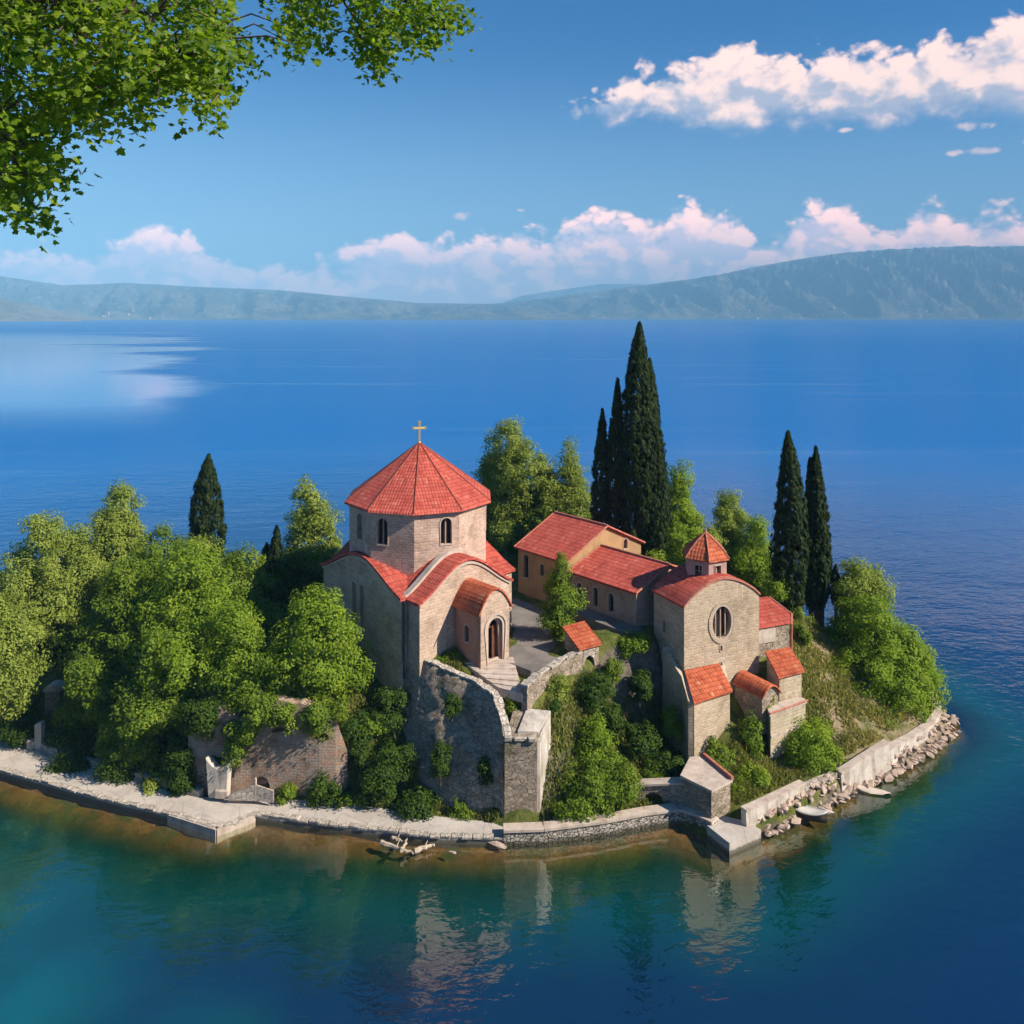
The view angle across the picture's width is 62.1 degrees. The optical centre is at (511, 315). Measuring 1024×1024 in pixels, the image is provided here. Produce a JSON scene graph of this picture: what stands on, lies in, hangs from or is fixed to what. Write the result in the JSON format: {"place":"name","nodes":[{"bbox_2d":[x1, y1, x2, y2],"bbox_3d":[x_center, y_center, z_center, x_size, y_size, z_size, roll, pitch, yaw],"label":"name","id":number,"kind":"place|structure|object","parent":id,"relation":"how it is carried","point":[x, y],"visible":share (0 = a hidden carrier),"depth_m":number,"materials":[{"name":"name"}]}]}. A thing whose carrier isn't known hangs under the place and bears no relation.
{"place":"outdoors","nodes":[
{"label":"outdoors","id":0,"kind":"place"},
{"bbox_2d":[0,297,115,320],"bbox_3d":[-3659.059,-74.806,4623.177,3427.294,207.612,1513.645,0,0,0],"label":"rocky headland","id":1,"kind":"structure","parent":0,"point":[11,310],"depth_m":4319.19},
{"bbox_2d":[0,741,503,848],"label":"lakeside path","id":2,"kind":"structure","parent":0,"point":[22,758],"depth_m":42.60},
{"bbox_2d":[167,811,255,843],"bbox_3d":[-14.851,25.230,41.571,4.362,1.140,1.568,0,0,0],"label":"landing edge","id":3,"kind":"object","parent":2,"relation":"on","point":[186,827],"visible":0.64,"depth_m":41.37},
{"bbox_2d":[206,754,231,798],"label":"stone pillar","id":4,"kind":"structure","parent":2,"relation":"on","point":[219,780],"depth_m":43.27,"materials":[{"name":"white stone"}]},
{"bbox_2d":[228,778,273,802],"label":"stone wall","id":5,"kind":"structure","parent":2,"relation":"on","point":[255,792],"depth_m":42.90,"materials":[{"name":"white stone"}]},
{"bbox_2d":[0,766,503,839],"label":"kerb","id":6,"kind":"structure","parent":2,"relation":"on","point":[155,809],"depth_m":41.69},
{"bbox_2d":[0,276,589,319],"bbox_3d":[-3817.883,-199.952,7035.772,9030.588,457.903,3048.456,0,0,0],"label":"western hills","id":7,"kind":"structure","parent":0,"point":[153,301],"depth_m":6307.30,"materials":[{"name":"plant"}]},
{"bbox_2d":[0,562,952,845],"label":"island terrain","id":8,"kind":"structure","parent":0,"point":[650,660],"depth_m":47.30,"materials":[{"name":"plant"}]},
{"bbox_2d":[0,719,37,748],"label":"bush","id":9,"kind":"object","parent":8,"relation":"on","point":[13,735],"visible":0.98,"depth_m":48.48,"materials":[{"name":"green plant"}]},
{"bbox_2d":[0,692,41,740],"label":"bush","id":10,"kind":"object","parent":8,"relation":"on","point":[28,714],"visible":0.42,"depth_m":50.18,"materials":[{"name":"green plant"}]},
{"bbox_2d":[0,593,51,722],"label":"leafy tree","id":11,"kind":"object","parent":8,"relation":"on","point":[14,639],"visible":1,"depth_m":47.44,"materials":[{"name":"green plant"}]},
{"bbox_2d":[0,507,99,668],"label":"leafy tree","id":12,"kind":"object","parent":8,"relation":"on","point":[21,594],"visible":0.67,"depth_m":55.86,"materials":[{"name":"green plant"}]},
{"bbox_2d":[43,680,65,717],"bbox_3d":[-27.420,23.070,51.000,1.040,2.110,0.840,0,0,0],"label":"wayside shrine","id":13,"kind":"object","parent":8,"relation":"on","point":[53,692],"visible":0.78,"depth_m":50.65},
{"bbox_2d":[29,583,102,679],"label":"leafy tree","id":14,"kind":"object","parent":8,"relation":"on","point":[62,649],"visible":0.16,"depth_m":55.34,"materials":[{"name":"green plant"}]},
{"bbox_2d":[39,737,94,775],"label":"bush","id":15,"kind":"object","parent":8,"relation":"on","point":[67,764],"visible":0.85,"depth_m":46.27,"materials":[{"name":"green plant"}]},
{"bbox_2d":[43,709,99,759],"bbox_3d":[-24.836,24.219,48.771,4.663,3.090,3.531,0,0,39],"label":"bush","id":16,"kind":"object","parent":8,"relation":"on","point":[61,730],"visible":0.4,"depth_m":48.09,"materials":[{"name":"green plant"}]},
{"bbox_2d":[28,520,125,631],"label":"leafy tree","id":17,"kind":"object","parent":8,"relation":"on","point":[91,574],"visible":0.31,"depth_m":57.37,"materials":[{"name":"green plant"}]},
{"bbox_2d":[44,555,174,747],"bbox_3d":[-22.344,19.677,50.423,7.165,11.067,8.668,0,0,44],"label":"leafy tree","id":18,"kind":"object","parent":8,"relation":"on","point":[93,686],"visible":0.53,"depth_m":48.62,"materials":[{"name":"green plant"}]},
{"bbox_2d":[23,735,203,797],"bbox_3d":[-25.346,24.516,47.772,20.503,0.472,0.451,0,0,24],"label":"path edging","id":19,"kind":"object","parent":8,"relation":"on","point":[198,791],"visible":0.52,"depth_m":45.78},
{"bbox_2d":[90,761,140,786],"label":"bush","id":20,"kind":"object","parent":8,"relation":"on","point":[106,773],"visible":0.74,"depth_m":44.98,"materials":[{"name":"green plant"}]},
{"bbox_2d":[82,476,159,621],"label":"leafy tree","id":21,"kind":"object","parent":8,"relation":"on","point":[118,531],"visible":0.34,"depth_m":60.03,"materials":[{"name":"green plant"}]},
{"bbox_2d":[90,628,198,788],"bbox_3d":[-19.805,21.286,46.776,6.250,8.340,6.305,0,0,0],"label":"leafy tree","id":22,"kind":"object","parent":8,"relation":"on","point":[130,744],"visible":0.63,"depth_m":45.28,"materials":[{"name":"green plant"}]},
{"bbox_2d":[99,520,217,652],"bbox_3d":[-22.178,18.242,54.332,7.231,9.887,7.520,0,0,45],"label":"leafy tree","id":23,"kind":"object","parent":8,"relation":"on","point":[154,556],"visible":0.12,"depth_m":54.69,"materials":[{"name":"green plant"}]},
{"bbox_2d":[152,723,203,789],"bbox_3d":[-17.108,23.496,45.369,3.286,3.628,3.562,0,0,-37],"label":"bush","id":24,"kind":"object","parent":8,"relation":"on","point":[181,763],"visible":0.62,"depth_m":44.12,"materials":[{"name":"green plant"}]},
{"bbox_2d":[166,772,198,797],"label":"bush","id":25,"kind":"object","parent":8,"relation":"on","point":[174,787],"visible":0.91,"depth_m":43.64,"materials":[{"name":"green plant"}]},
{"bbox_2d":[120,535,273,736],"bbox_3d":[-17.901,18.243,49.083,8.849,10.880,8.863,0,0,-35],"label":"leafy tree","id":26,"kind":"object","parent":8,"relation":"on","point":[185,613],"visible":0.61,"depth_m":47.79,"materials":[{"name":"green plant"}]},
{"bbox_2d":[188,453,227,555],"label":"cypress tree","id":27,"kind":"object","parent":8,"relation":"on","point":[206,490],"visible":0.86,"depth_m":62.39,"materials":[{"name":"green plant"}]},
{"bbox_2d":[175,598,292,741],"bbox_3d":[-14.720,19.229,46.472,6.705,7.550,5.839,0,0,0],"label":"leafy tree","id":28,"kind":"object","parent":8,"relation":"on","point":[234,663],"visible":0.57,"depth_m":45.19,"materials":[{"name":"green plant"}]},
{"bbox_2d":[207,540,294,645],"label":"leafy tree","id":29,"kind":"object","parent":8,"relation":"on","point":[238,562],"visible":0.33,"depth_m":53.16,"materials":[{"name":"green plant"}]},
{"bbox_2d":[188,695,346,796],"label":"ruined wall","id":30,"kind":"structure","parent":8,"relation":"on","point":[276,759],"depth_m":43.78,"materials":[{"name":"stone"}]},
{"bbox_2d":[168,695,222,742],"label":"bush","id":31,"kind":"object","parent":30,"relation":"on","point":[198,710],"visible":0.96,"depth_m":43.67,"materials":[{"name":"green plant"}]},
{"bbox_2d":[219,719,258,772],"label":"bush","id":32,"kind":"object","parent":30,"relation":"on","point":[239,736],"visible":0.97,"depth_m":43.29,"materials":[{"name":"green plant"}]},
{"bbox_2d":[235,684,299,736],"bbox_3d":[-12.482,20.191,43.854,3.362,2.706,3.016,0,0,0],"label":"bush","id":33,"kind":"object","parent":30,"relation":"on","point":[257,715],"visible":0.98,"depth_m":43.11,"materials":[{"name":"green plant"}]},
{"bbox_2d":[297,690,349,744],"bbox_3d":[-9.704,20.669,43.686,2.788,2.671,2.400,0,0,0],"label":"bush","id":34,"kind":"object","parent":30,"relation":"on","point":[316,712],"visible":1,"depth_m":43.23,"materials":[{"name":"green plant"}]},
{"bbox_2d":[256,524,283,601],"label":"cypress tree","id":35,"kind":"object","parent":8,"relation":"on","point":[273,549],"visible":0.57,"depth_m":57.83,"materials":[{"name":"green plant"}]},
{"bbox_2d":[259,549,323,638],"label":"leafy tree","id":36,"kind":"object","parent":8,"relation":"on","point":[291,575],"visible":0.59,"depth_m":54.72,"materials":[{"name":"green plant"}]},
{"bbox_2d":[282,474,344,594],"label":"leafy tree","id":37,"kind":"object","parent":8,"relation":"on","point":[314,518],"visible":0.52,"depth_m":58.46,"materials":[{"name":"green plant"}]},
{"bbox_2d":[252,581,377,701],"bbox_3d":[-10.603,18.009,46.123,6.553,6.800,5.765,0,0,0],"label":"leafy tree","id":38,"kind":"object","parent":8,"relation":"on","point":[306,655],"visible":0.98,"depth_m":44.77,"materials":[{"name":"green plant"}]},
{"bbox_2d":[305,767,347,808],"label":"bush","id":39,"kind":"object","parent":8,"relation":"on","point":[321,788],"visible":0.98,"depth_m":42.77,"materials":[{"name":"green plant"}]},
{"bbox_2d":[338,706,374,770],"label":"bush","id":40,"kind":"object","parent":8,"relation":"on","point":[348,728],"visible":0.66,"depth_m":44.05,"materials":[{"name":"green plant"}]},
{"bbox_2d":[352,734,421,809],"bbox_3d":[-6.496,23.440,43.383,3.386,3.674,3.236,0,0,-24],"label":"bush","id":41,"kind":"object","parent":8,"relation":"on","point":[381,777],"visible":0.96,"depth_m":42.80,"materials":[{"name":"green plant"}]},
{"bbox_2d":[366,683,410,738],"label":"bush","id":42,"kind":"object","parent":8,"relation":"on","point":[386,699],"visible":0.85,"depth_m":45.21,"materials":[{"name":"green plant"}]},
{"bbox_2d":[390,786,442,822],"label":"bush","id":43,"kind":"object","parent":8,"relation":"on","point":[418,804],"visible":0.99,"depth_m":41.90,"materials":[{"name":"green plant"}]},
{"bbox_2d":[320,421,514,690],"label":"domed church","id":44,"kind":"structure","parent":8,"relation":"on","point":[418,568],"depth_m":48.28,"materials":[{"name":"stone"}]},
{"bbox_2d":[385,658,511,817],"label":"retaining wall","id":45,"kind":"structure","parent":8,"relation":"on","point":[475,729],"depth_m":43.28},
{"bbox_2d":[428,738,453,786],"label":"bush","id":46,"kind":"object","parent":45,"relation":"attached to","point":[438,767],"visible":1,"depth_m":42.35,"materials":[{"name":"green plant"}]},
{"bbox_2d":[31,614,930,821],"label":"grass","id":47,"kind":"structure","parent":8,"relation":"on","point":[776,769],"depth_m":46.14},
{"bbox_2d":[470,428,508,546],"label":"poplar tree","id":48,"kind":"object","parent":8,"relation":"on","point":[485,470],"visible":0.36,"depth_m":72.00,"materials":[{"name":"green plant"}]},
{"bbox_2d":[465,657,522,702],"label":"terrace steps","id":49,"kind":"structure","parent":8,"relation":"on","point":[500,676],"depth_m":44.65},
{"bbox_2d":[480,415,555,557],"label":"poplar tree","id":50,"kind":"object","parent":8,"relation":"on","point":[513,479],"visible":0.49,"depth_m":70.58,"materials":[{"name":"green plant"}]},
{"bbox_2d":[500,514,541,567],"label":"leafy tree","id":51,"kind":"object","parent":8,"relation":"on","point":[514,538],"visible":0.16,"depth_m":66.56,"materials":[{"name":"green plant"}]},
{"bbox_2d":[504,708,550,813],"bbox_3d":[0.762,22.320,42.068,2.028,4.960,1.934,0,0,12],"label":"bastion","id":52,"kind":"object","parent":8,"relation":"on","point":[527,744],"visible":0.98,"depth_m":41.40,"materials":[{"name":"white stone"}]},
{"bbox_2d":[521,456,567,532],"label":"poplar tree","id":53,"kind":"object","parent":8,"relation":"on","point":[547,500],"visible":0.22,"depth_m":70.32,"materials":[{"name":"green plant"}]},
{"bbox_2d":[520,650,582,711],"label":"parapet","id":54,"kind":"structure","parent":8,"relation":"on","point":[534,685],"depth_m":44.41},
{"bbox_2d":[545,673,573,701],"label":"bush","id":55,"kind":"object","parent":8,"relation":"on","point":[557,684],"visible":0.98,"depth_m":44.35,"materials":[{"name":"green plant"}]},
{"bbox_2d":[547,435,597,519],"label":"poplar tree","id":56,"kind":"object","parent":8,"relation":"on","point":[573,502],"visible":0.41,"depth_m":70.30,"materials":[{"name":"green plant"}]},
{"bbox_2d":[549,791,609,822],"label":"bush","id":57,"kind":"object","parent":8,"relation":"on","point":[572,812],"visible":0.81,"depth_m":41.02,"materials":[{"name":"green plant"}]},
{"bbox_2d":[514,511,645,603],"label":"monastery house","id":58,"kind":"structure","parent":8,"relation":"on","point":[575,539],"depth_m":56.79,"materials":[{"name":"tile"}]},
{"bbox_2d":[562,621,601,667],"bbox_3d":[3.902,19.090,47.403,1.600,3.420,1.550,0,0,-34],"label":"gatehouse","id":59,"kind":"object","parent":8,"relation":"on","point":[581,636],"visible":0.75,"depth_m":47.19,"materials":[{"name":"red tile"}]},
{"bbox_2d":[569,709,619,767],"bbox_3d":[4.067,21.981,43.819,2.856,3.032,2.753,0,0,37],"label":"bush","id":60,"kind":"object","parent":8,"relation":"on","point":[595,738],"visible":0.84,"depth_m":43.30,"materials":[{"name":"green plant"}]},
{"bbox_2d":[573,666,616,715],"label":"bush","id":61,"kind":"object","parent":8,"relation":"on","point":[597,684],"visible":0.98,"depth_m":44.96,"materials":[{"name":"green plant"}]},
{"bbox_2d":[589,407,612,525],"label":"cypress tree","id":62,"kind":"object","parent":8,"relation":"on","point":[599,460],"visible":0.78,"depth_m":62.60,"materials":[{"name":"green plant"}]},
{"bbox_2d":[555,745,647,817],"bbox_3d":[4.353,23.423,42.762,5.039,3.228,3.762,0,0,0],"label":"bush","id":63,"kind":"object","parent":8,"relation":"on","point":[599,780],"visible":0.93,"depth_m":41.95,"materials":[{"name":"green plant"}]},
{"bbox_2d":[503,803,718,849],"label":"cobbled sea wall","id":64,"kind":"structure","parent":8,"relation":"on","point":[578,832],"depth_m":40.84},
{"bbox_2d":[601,702,627,742],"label":"bush","id":65,"kind":"object","parent":8,"relation":"on","point":[612,716],"visible":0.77,"depth_m":45.39,"materials":[{"name":"green plant"}]},
{"bbox_2d":[604,377,629,530],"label":"cypress tree","id":66,"kind":"object","parent":8,"relation":"on","point":[615,512],"visible":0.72,"depth_m":62.17,"materials":[{"name":"green plant"}]},
{"bbox_2d":[565,544,676,635],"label":"stone house","id":67,"kind":"structure","parent":8,"relation":"on","point":[617,584],"depth_m":51.65,"materials":[{"name":"red tile"}]},
{"bbox_2d":[617,628,653,659],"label":"bush","id":68,"kind":"object","parent":8,"relation":"on","point":[630,644],"visible":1,"depth_m":47.86,"materials":[{"name":"green plant"}]},
{"bbox_2d":[630,668,652,710],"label":"bush","id":69,"kind":"object","parent":8,"relation":"on","point":[641,685],"visible":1,"depth_m":46.94,"materials":[{"name":"green plant"}]},
{"bbox_2d":[623,718,662,764],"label":"bush","id":70,"kind":"object","parent":8,"relation":"on","point":[640,742],"visible":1,"depth_m":44.91,"materials":[{"name":"green plant"}]},
{"bbox_2d":[615,321,673,559],"bbox_3d":[9.645,9.749,62.029,4.352,18.882,3.758,0,0,0],"label":"cypress tree","id":71,"kind":"object","parent":8,"relation":"on","point":[648,500],"visible":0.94,"depth_m":61.06,"materials":[{"name":"green plant"}]},
{"bbox_2d":[635,777,682,805],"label":"slope wall","id":72,"kind":"structure","parent":8,"relation":"on","point":[667,789],"depth_m":42.50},
{"bbox_2d":[654,749,685,776],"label":"bush","id":73,"kind":"object","parent":8,"relation":"on","point":[674,767],"visible":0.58,"depth_m":44.55,"materials":[{"name":"green plant"}]},
{"bbox_2d":[658,704,684,746],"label":"bush","id":74,"kind":"object","parent":8,"relation":"on","point":[669,716],"visible":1,"depth_m":45.94,"materials":[{"name":"green plant"}]},
{"bbox_2d":[663,458,707,565],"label":"leafy tree","id":75,"kind":"object","parent":8,"relation":"on","point":[678,530],"visible":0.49,"depth_m":63.44,"materials":[{"name":"green plant"}]},
{"bbox_2d":[651,527,760,762],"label":"tower church","id":76,"kind":"structure","parent":8,"relation":"on","point":[706,619],"depth_m":47.76,"materials":[{"name":"stone"}]},
{"bbox_2d":[711,604,732,640],"bbox_3d":[11.764,17.280,48.083,1.584,2.084,0.400,0,0,-24],"label":"oval window","id":77,"kind":"structure","parent":76,"relation":"in","point":[719,618],"depth_m":48.17,"materials":[{"name":"stone"}]},
{"bbox_2d":[680,753,733,818],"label":"stone hut","id":78,"kind":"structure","parent":8,"relation":"on","point":[707,780],"depth_m":41.80,"materials":[{"name":"stone"}]},
{"bbox_2d":[705,734,735,770],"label":"bush","id":79,"kind":"object","parent":8,"relation":"on","point":[717,753],"visible":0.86,"depth_m":44.92,"materials":[{"name":"green plant"}]},
{"bbox_2d":[711,487,764,586],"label":"leafy tree","id":80,"kind":"object","parent":8,"relation":"on","point":[732,521],"visible":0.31,"depth_m":66.05,"materials":[{"name":"green plant"}]},
{"bbox_2d":[737,709,766,761],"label":"bush","id":81,"kind":"object","parent":8,"relation":"on","point":[749,731],"visible":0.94,"depth_m":45.76,"materials":[{"name":"green plant"}]},
{"bbox_2d":[733,761,771,790],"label":"bush","id":82,"kind":"object","parent":8,"relation":"on","point":[759,776],"visible":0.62,"depth_m":43.65,"materials":[{"name":"green plant"}]},
{"bbox_2d":[724,514,784,586],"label":"leafy tree","id":83,"kind":"object","parent":8,"relation":"on","point":[749,562],"visible":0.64,"depth_m":63.99,"materials":[{"name":"green plant"}]},
{"bbox_2d":[733,670,781,733],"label":"barrel shed","id":84,"kind":"structure","parent":8,"relation":"on","point":[755,693],"depth_m":46.83,"materials":[{"name":"red tile"}]},
{"bbox_2d":[754,573,790,603],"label":"bush","id":85,"kind":"object","parent":8,"relation":"on","point":[765,589],"visible":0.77,"depth_m":56.05,"materials":[{"name":"green plant"}]},
{"bbox_2d":[740,780,805,826],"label":"sea wall","id":86,"kind":"structure","parent":8,"relation":"on","point":[753,812],"depth_m":41.58,"materials":[{"name":"concrete"}]},
{"bbox_2d":[759,596,792,657],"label":"side chapel","id":87,"kind":"structure","parent":8,"relation":"on","point":[775,620],"depth_m":50.61,"materials":[{"name":"red tile"}]},
{"bbox_2d":[765,647,804,701],"bbox_3d":[15.435,20.610,48.190,2.218,2.780,1.728,0,0,-22],"label":"stone hut","id":88,"kind":"object","parent":8,"relation":"on","point":[785,670],"visible":0.82,"depth_m":47.86,"materials":[{"name":"red tile"}]},
{"bbox_2d":[767,696,808,758],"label":"terrace wall","id":89,"kind":"structure","parent":8,"relation":"on","point":[783,715],"depth_m":46.44,"materials":[{"name":"stone"}]},
{"bbox_2d":[767,430,811,611],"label":"cypress tree","id":90,"kind":"object","parent":8,"relation":"on","point":[792,527],"visible":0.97,"depth_m":56.34,"materials":[{"name":"green plant"}]},
{"bbox_2d":[781,715,849,779],"bbox_3d":[16.654,23.898,46.115,4.160,3.917,3.908,0,0,0],"label":"bush","id":91,"kind":"object","parent":8,"relation":"on","point":[803,739],"visible":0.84,"depth_m":45.58,"materials":[{"name":"green plant"}]},
{"bbox_2d":[799,445,834,626],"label":"cypress tree","id":92,"kind":"object","parent":8,"relation":"on","point":[818,580],"visible":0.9,"depth_m":58.04,"materials":[{"name":"green plant"}]},
{"bbox_2d":[815,595,880,663],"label":"leafy tree","id":93,"kind":"object","parent":8,"relation":"on","point":[837,635],"visible":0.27,"depth_m":54.05,"materials":[{"name":"green plant"}]},
{"bbox_2d":[835,739,890,796],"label":"sea wall","id":94,"kind":"structure","parent":8,"relation":"on","point":[859,768],"depth_m":45.37,"materials":[{"name":"concrete"}]},
{"bbox_2d":[829,555,897,627],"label":"leafy tree","id":95,"kind":"object","parent":8,"relation":"on","point":[864,579],"visible":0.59,"depth_m":57.23,"materials":[{"name":"green plant"}]},
{"bbox_2d":[826,591,951,723],"bbox_3d":[22.884,21.315,52.902,7.862,8.394,7.917,0,0,0],"label":"leafy tree","id":96,"kind":"object","parent":8,"relation":"on","point":[899,674],"visible":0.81,"depth_m":51.66,"materials":[{"name":"green plant"}]},
{"bbox_2d":[890,696,941,767],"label":"sea wall","id":97,"kind":"structure","parent":8,"relation":"on","point":[906,739],"depth_m":48.31,"materials":[{"name":"white stone"}]},
{"bbox_2d":[0,701,969,872],"bbox_3d":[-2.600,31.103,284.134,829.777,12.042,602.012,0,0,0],"label":"lake bed","id":98,"kind":"object","parent":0,"point":[694,848],"visible":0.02,"depth_m":40.89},
{"bbox_2d":[0,319,1023,1023],"bbox_3d":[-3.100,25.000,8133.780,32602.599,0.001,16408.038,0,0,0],"label":"lake water","id":99,"kind":"structure","parent":0,"point":[902,903],"depth_m":57.51,"materials":[{"name":"liquid"}]},
{"bbox_2d":[795,805,827,822],"bbox_3d":[14.709,24.705,42.242,1.875,0.710,0.759,0,0,23],"label":"rowing boat","id":100,"kind":"object","parent":99,"relation":"on","point":[813,814],"visible":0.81,"depth_m":41.98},
{"bbox_2d":[0,0,1023,303],"label":"sky","id":101,"kind":"structure","parent":0,"point":[576,143],"materials":[{"name":"blue"}]},
{"bbox_2d":[509,599,556,675],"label":"courtyard","id":102,"kind":"structure","parent":0,"point":[530,649],"depth_m":49.04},
{"bbox_2d":[536,551,589,640],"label":"court tree","id":103,"kind":"object","parent":102,"relation":"on","point":[555,617],"visible":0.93,"depth_m":49.17,"materials":[{"name":"green plant"}]},
{"bbox_2d":[504,284,645,302],"bbox_3d":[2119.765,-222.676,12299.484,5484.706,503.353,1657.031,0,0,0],"label":"distant mountain","id":104,"kind":"structure","parent":0,"point":[587,289],"depth_m":12505.17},
{"bbox_2d":[707,816,760,862],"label":"quay","id":105,"kind":"structure","parent":0,"point":[731,839],"depth_m":40.14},
{"bbox_2d":[494,245,1023,318],"bbox_3d":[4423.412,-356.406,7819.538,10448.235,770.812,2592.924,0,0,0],"label":"eastern hills","id":106,"kind":"structure","parent":0,"point":[983,282],"depth_m":7162.27,"materials":[{"name":"plant"}]},
{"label":"lookout bluff","id":107,"kind":"structure","parent":0,"visible":0},
{"bbox_2d":[0,0,482,252],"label":"maple tree","id":108,"kind":"object","parent":107,"relation":"on","point":[166,71],"visible":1,"depth_m":7.06,"materials":[{"name":"green plant"}]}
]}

